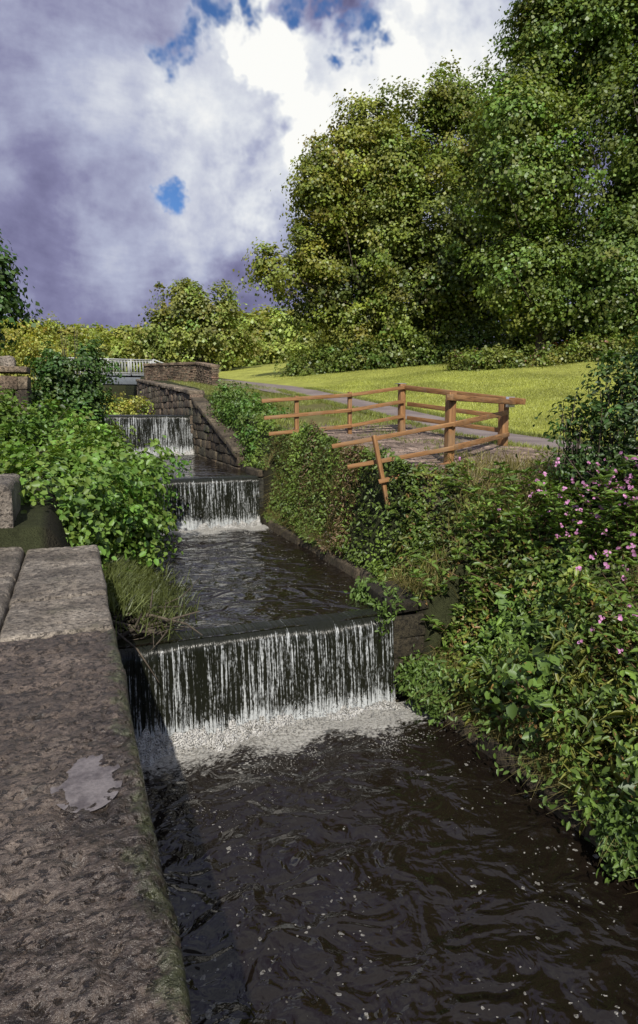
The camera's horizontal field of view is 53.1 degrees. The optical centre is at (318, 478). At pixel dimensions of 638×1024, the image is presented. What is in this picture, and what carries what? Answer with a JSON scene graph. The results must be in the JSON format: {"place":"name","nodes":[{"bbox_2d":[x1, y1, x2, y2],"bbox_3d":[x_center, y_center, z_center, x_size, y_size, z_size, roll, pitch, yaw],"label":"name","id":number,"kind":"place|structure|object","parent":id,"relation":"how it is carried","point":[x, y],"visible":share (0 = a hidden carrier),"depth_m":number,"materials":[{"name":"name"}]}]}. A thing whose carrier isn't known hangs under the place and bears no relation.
{"place":"outdoors","nodes":[
{"label":"outdoors","id":0,"kind":"place"},
{"bbox_2d":[108,414,160,415],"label":"canal water","id":1,"kind":"structure","parent":0,"point":[134,415],"depth_m":31.31,"materials":[{"name":"grey liquid"}]},
{"bbox_2d":[101,415,194,454],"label":"waterfall","id":2,"kind":"structure","parent":0,"point":[175,430],"depth_m":21.86,"materials":[{"name":"liquid"}]},
{"bbox_2d":[135,454,262,479],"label":"canal water","id":3,"kind":"structure","parent":0,"point":[201,466],"depth_m":16.49,"materials":[{"name":"grey liquid"}]},
{"bbox_2d":[153,475,263,533],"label":"waterfall","id":4,"kind":"structure","parent":0,"point":[223,502],"depth_m":14.01,"materials":[{"name":"liquid"}]},
{"bbox_2d":[110,525,414,648],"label":"canal water","id":5,"kind":"structure","parent":0,"point":[262,573],"depth_m":9.67,"materials":[{"name":"grey liquid"}]},
{"bbox_2d":[117,608,411,766],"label":"waterfall","id":6,"kind":"structure","parent":0,"point":[217,693],"depth_m":7.30,"materials":[{"name":"liquid"}]},
{"bbox_2d":[0,358,637,776],"bbox_3d":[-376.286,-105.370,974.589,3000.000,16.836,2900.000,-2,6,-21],"label":"ground","id":7,"kind":"structure","parent":0,"point":[38,526],"depth_m":9.79,"materials":[{"name":"green plant"}]},
{"bbox_2d":[0,473,22,527],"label":"upstand block","id":8,"kind":"structure","parent":7,"relation":"on","point":[10,500],"depth_m":6.97,"materials":[{"name":"stone"}]},
{"bbox_2d":[0,547,24,632],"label":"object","id":9,"kind":"structure","parent":7,"relation":"on","point":[11,560],"depth_m":5.87,"materials":[{"name":"stone"}]},
{"bbox_2d":[0,366,32,415],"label":"stone wall","id":10,"kind":"structure","parent":7,"relation":"on","point":[21,385],"depth_m":15.23,"materials":[{"name":"beige stone"}]},
{"bbox_2d":[0,355,15,373],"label":"coping stone block","id":11,"kind":"object","parent":10,"relation":"on","point":[9,360],"visible":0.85,"depth_m":15.37,"materials":[{"name":"stone"}]},
{"bbox_2d":[0,229,56,363],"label":"tree","id":12,"kind":"object","parent":7,"relation":"on","point":[10,300],"visible":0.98,"depth_m":16.82,"materials":[{"name":"green plant"}]},
{"bbox_2d":[0,594,113,641],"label":"coping","id":13,"kind":"object","parent":7,"relation":"on","point":[43,619],"visible":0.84,"depth_m":4.66,"materials":[{"name":"stone"}]},
{"bbox_2d":[8,545,106,607],"bbox_3d":[-2.475,2.244,6.288,0.755,2.836,2.080,-2,6,-21],"label":"coping","id":14,"kind":"object","parent":7,"relation":"on","point":[45,574],"visible":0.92,"depth_m":5.82,"materials":[{"name":"stone"}]},
{"bbox_2d":[0,386,142,455],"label":"bramble bush","id":15,"kind":"object","parent":7,"relation":"on","point":[56,419],"visible":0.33,"depth_m":13.34,"materials":[{"name":"green plant"}]},
{"bbox_2d":[21,324,125,429],"bbox_3d":[-6.589,-2.420,17.073,2.755,3.450,2.556,0,6,-1],"label":"shrub","id":16,"kind":"object","parent":7,"relation":"on","point":[61,380],"visible":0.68,"depth_m":16.55,"materials":[{"name":"green plant"}]},
{"bbox_2d":[0,311,153,414],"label":"golden bush","id":17,"kind":"object","parent":7,"relation":"on","point":[32,347],"visible":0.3,"depth_m":31.74,"materials":[{"name":"green plant"}]},
{"bbox_2d":[0,629,191,1023],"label":"coping","id":18,"kind":"object","parent":7,"relation":"on","point":[89,930],"visible":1,"depth_m":2.14,"materials":[{"name":"stone"}]},
{"bbox_2d":[50,754,122,812],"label":"puddle","id":19,"kind":"object","parent":18,"relation":"on","point":[88,782],"visible":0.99,"depth_m":2.60,"materials":[{"name":"grey liquid"}]},
{"bbox_2d":[0,421,191,571],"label":"bramble bush","id":20,"kind":"object","parent":7,"relation":"on","point":[108,502],"visible":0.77,"depth_m":9.83,"materials":[{"name":"green plant"}]},
{"bbox_2d":[33,357,162,385],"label":"footbridge","id":21,"kind":"object","parent":7,"relation":"on","point":[130,378],"visible":0.26,"depth_m":43.51,"materials":[{"name":"grey metal"}]},
{"bbox_2d":[101,548,208,681],"bbox_3d":[-2.303,1.534,8.222,2.524,0.955,5.048,-2,6,-21],"label":"grass tuft","id":22,"kind":"object","parent":7,"relation":"on","point":[134,590],"visible":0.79,"depth_m":7.67,"materials":[{"name":"green plant"}]},
{"bbox_2d":[143,362,196,382],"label":"brick wall","id":23,"kind":"structure","parent":7,"relation":"on","point":[180,371],"depth_m":35.38,"materials":[{"name":"brick"}]},
{"bbox_2d":[136,379,204,433],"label":"stone wall","id":24,"kind":"structure","parent":7,"relation":"on","point":[168,399],"depth_m":27.46,"materials":[{"name":"stone"}]},
{"bbox_2d":[0,323,342,371],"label":"distant hedge","id":25,"kind":"object","parent":7,"relation":"on","point":[270,354],"visible":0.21,"depth_m":66.97,"materials":[{"name":"green plant"}]},
{"bbox_2d":[118,277,269,371],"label":"tree","id":26,"kind":"object","parent":7,"relation":"on","point":[192,318],"visible":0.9,"depth_m":57.94,"materials":[{"name":"green plant"}]},
{"bbox_2d":[195,362,219,385],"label":"brick wall","id":27,"kind":"structure","parent":7,"relation":"on","point":[207,374],"depth_m":31.12,"materials":[{"name":"brick"}]},
{"bbox_2d":[191,397,248,468],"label":"stone wall","id":28,"kind":"structure","parent":7,"relation":"on","point":[218,445],"depth_m":19.16,"materials":[{"name":"stone"}]},
{"bbox_2d":[1,296,468,357],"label":"distant trees","id":29,"kind":"object","parent":7,"relation":"on","point":[268,325],"visible":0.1,"depth_m":98.12,"materials":[{"name":"green plant"}]},
{"bbox_2d":[204,379,291,459],"bbox_3d":[-2.180,-1.633,18.713,2.053,2.769,7.329,-2,6,-21],"label":"shrub","id":30,"kind":"object","parent":7,"relation":"on","point":[234,401],"visible":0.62,"depth_m":17.92,"materials":[{"name":"green plant"}]},
{"bbox_2d":[232,88,412,365],"bbox_3d":[0.795,-15.642,40.521,12.460,17.270,8.028,-2,6,-21],"label":"tree","id":31,"kind":"object","parent":7,"relation":"on","point":[328,179],"visible":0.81,"depth_m":39.06,"materials":[{"name":"green plant"}]},
{"bbox_2d":[265,226,380,357],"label":"tree","id":32,"kind":"object","parent":7,"relation":"on","point":[304,305],"visible":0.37,"depth_m":41.24,"materials":[{"name":"green plant"}]},
{"bbox_2d":[261,384,405,435],"bbox_3d":[0.385,-1.398,14.301,3.531,1.497,0.207,-2,6,-22],"label":"wooden fence","id":33,"kind":"object","parent":7,"relation":"on","point":[400,402],"visible":0.88,"depth_m":14.33,"materials":[{"name":"brown wood"}]},
{"bbox_2d":[294,227,389,341],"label":"tree","id":34,"kind":"object","parent":7,"relation":"on","point":[352,276],"visible":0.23,"depth_m":40.56,"materials":[{"name":"green plant"}]},
{"bbox_2d":[337,228,426,331],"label":"tree","id":35,"kind":"object","parent":7,"relation":"on","point":[372,280],"visible":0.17,"depth_m":40.13,"materials":[{"name":"green plant"}]},
{"bbox_2d":[171,379,613,582],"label":"verge grass","id":36,"kind":"structure","parent":7,"relation":"on","point":[373,414],"depth_m":17.80,"materials":[{"name":"green plant"}]},
{"bbox_2d":[365,580,429,702],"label":"retaining wall","id":37,"kind":"structure","parent":7,"relation":"on","point":[409,632],"depth_m":8.06,"materials":[{"name":"stone"}]},
{"bbox_2d":[239,413,566,656],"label":"bank weeds","id":38,"kind":"object","parent":7,"relation":"on","point":[312,432],"visible":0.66,"depth_m":10.67,"materials":[{"name":"green plant"}]},
{"bbox_2d":[308,49,520,354],"bbox_3d":[7.217,-16.997,40.056,15.947,19.973,10.736,-1,6,-9],"label":"tree","id":39,"kind":"object","parent":7,"relation":"on","point":[410,185],"visible":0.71,"depth_m":38.52,"materials":[{"name":"green plant"}]},
{"bbox_2d":[371,210,483,346],"bbox_3d":[6.764,-11.439,39.529,7.452,8.888,7.940,1,6,8],"label":"tree","id":40,"kind":"object","parent":7,"relation":"on","point":[440,287],"visible":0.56,"depth_m":37.89,"materials":[{"name":"green plant"}]},
{"bbox_2d":[332,385,525,511],"bbox_3d":[2.376,-0.808,11.902,2.818,2.162,6.118,2,6,16],"label":"wooden fence","id":41,"kind":"object","parent":7,"relation":"on","point":[450,423],"visible":0.86,"depth_m":9.90,"materials":[{"name":"brown wood"}]},
{"bbox_2d":[395,383,514,406],"bbox_3d":[2.760,-1.809,13.655,0.238,0.578,3.425,-4,7,-32],"label":"fence bracket","id":42,"kind":"object","parent":41,"relation":"attached to","point":[506,405],"visible":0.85,"depth_m":12.28,"materials":[{"name":"wood"}]},
{"bbox_2d":[234,463,637,879],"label":"stone kerb","id":43,"kind":"structure","parent":7,"relation":"on","point":[353,571],"depth_m":6.69,"materials":[{"name":"grey stone"}]},
{"bbox_2d":[245,422,637,892],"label":"bank grass","id":44,"kind":"structure","parent":7,"relation":"on","point":[498,735],"depth_m":8.44,"materials":[{"name":"green plant"}]},
{"bbox_2d":[404,225,482,327],"bbox_3d":[8.736,-11.865,40.691,7.569,8.960,7.018,-2,6,-21],"label":"tree","id":45,"kind":"object","parent":7,"relation":"on","point":[439,249],"visible":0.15,"depth_m":38.39,"materials":[{"name":"green plant"}]},
{"bbox_2d":[262,352,637,440],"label":"lawn grass","id":46,"kind":"structure","parent":7,"relation":"on","point":[456,378],"depth_m":25.33,"materials":[{"name":"green plant"}]},
{"bbox_2d":[273,315,635,376],"bbox_3d":[10.382,-7.659,37.752,28.202,4.765,5.444,2,6,21],"label":"hedge","id":47,"kind":"object","parent":7,"relation":"on","point":[379,355],"visible":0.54,"depth_m":39.05,"materials":[{"name":"green plant"}]},
{"bbox_2d":[433,216,509,336],"bbox_3d":[10.326,-11.848,39.324,6.775,9.168,7.142,3,7,29],"label":"tree","id":48,"kind":"object","parent":7,"relation":"on","point":[482,265],"visible":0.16,"depth_m":37.76,"materials":[{"name":"green plant"}]},
{"bbox_2d":[344,445,637,888],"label":"balsam plants","id":49,"kind":"object","parent":7,"relation":"on","point":[618,701],"visible":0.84,"depth_m":6.95,"materials":[{"name":"green plant"}]},
{"bbox_2d":[464,217,585,317],"bbox_3d":[12.450,-11.781,38.917,7.861,8.780,6.377,-4,7,-33],"label":"tree","id":50,"kind":"object","parent":7,"relation":"on","point":[512,264],"visible":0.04,"depth_m":37.86,"materials":[{"name":"green plant"}]},
{"bbox_2d":[440,0,637,355],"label":"tree","id":51,"kind":"object","parent":7,"relation":"on","point":[525,128],"visible":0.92,"depth_m":30.70,"materials":[{"name":"green plant"}]},
{"bbox_2d":[443,330,637,371],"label":"hedge","id":52,"kind":"object","parent":7,"relation":"on","point":[568,353],"visible":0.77,"depth_m":30.59,"materials":[{"name":"green plant"}]},
{"bbox_2d":[528,190,608,302],"bbox_3d":[14.786,-12.280,37.867,7.863,9.741,6.286,-2,6,-21],"label":"tree","id":53,"kind":"object","parent":7,"relation":"on","point":[583,229],"visible":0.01,"depth_m":36.52,"materials":[{"name":"green plant"}]},
{"bbox_2d":[515,317,637,538],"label":"shrub","id":54,"kind":"object","parent":7,"relation":"on","point":[600,418],"visible":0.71,"depth_m":7.95,"materials":[{"name":"green plant"}]},
{"bbox_2d":[558,199,606,272],"bbox_3d":[17.044,-11.635,36.560,6.329,8.788,6.985,-2,6,-21],"label":"tree","id":55,"kind":"object","parent":7,"relation":"on","point":[586,216],"visible":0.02,"depth_m":35.98,"materials":[{"name":"green plant"}]},
{"bbox_2d":[536,0,637,347],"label":"tree","id":56,"kind":"object","parent":7,"relation":"on","point":[613,275],"visible":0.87,"depth_m":29.86,"materials":[{"name":"green plant"}]},
{"bbox_2d":[0,0,637,345],"label":"sky","id":57,"kind":"structure","parent":0,"point":[143,143],"materials":[{"name":"white"}]},
{"bbox_2d":[141,700,637,1023],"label":"canal water","id":58,"kind":"structure","parent":0,"point":[411,867],"depth_m":4.86,"materials":[{"name":"black liquid"}]},
{"bbox_2d":[219,380,602,455],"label":"path","id":59,"kind":"structure","parent":0,"point":[523,439],"depth_m":19.08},
{"bbox_2d":[292,424,603,492],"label":"cobbled path","id":60,"kind":"structure","parent":0,"point":[401,447],"depth_m":12.13,"materials":[{"name":"stone"}]}
]}

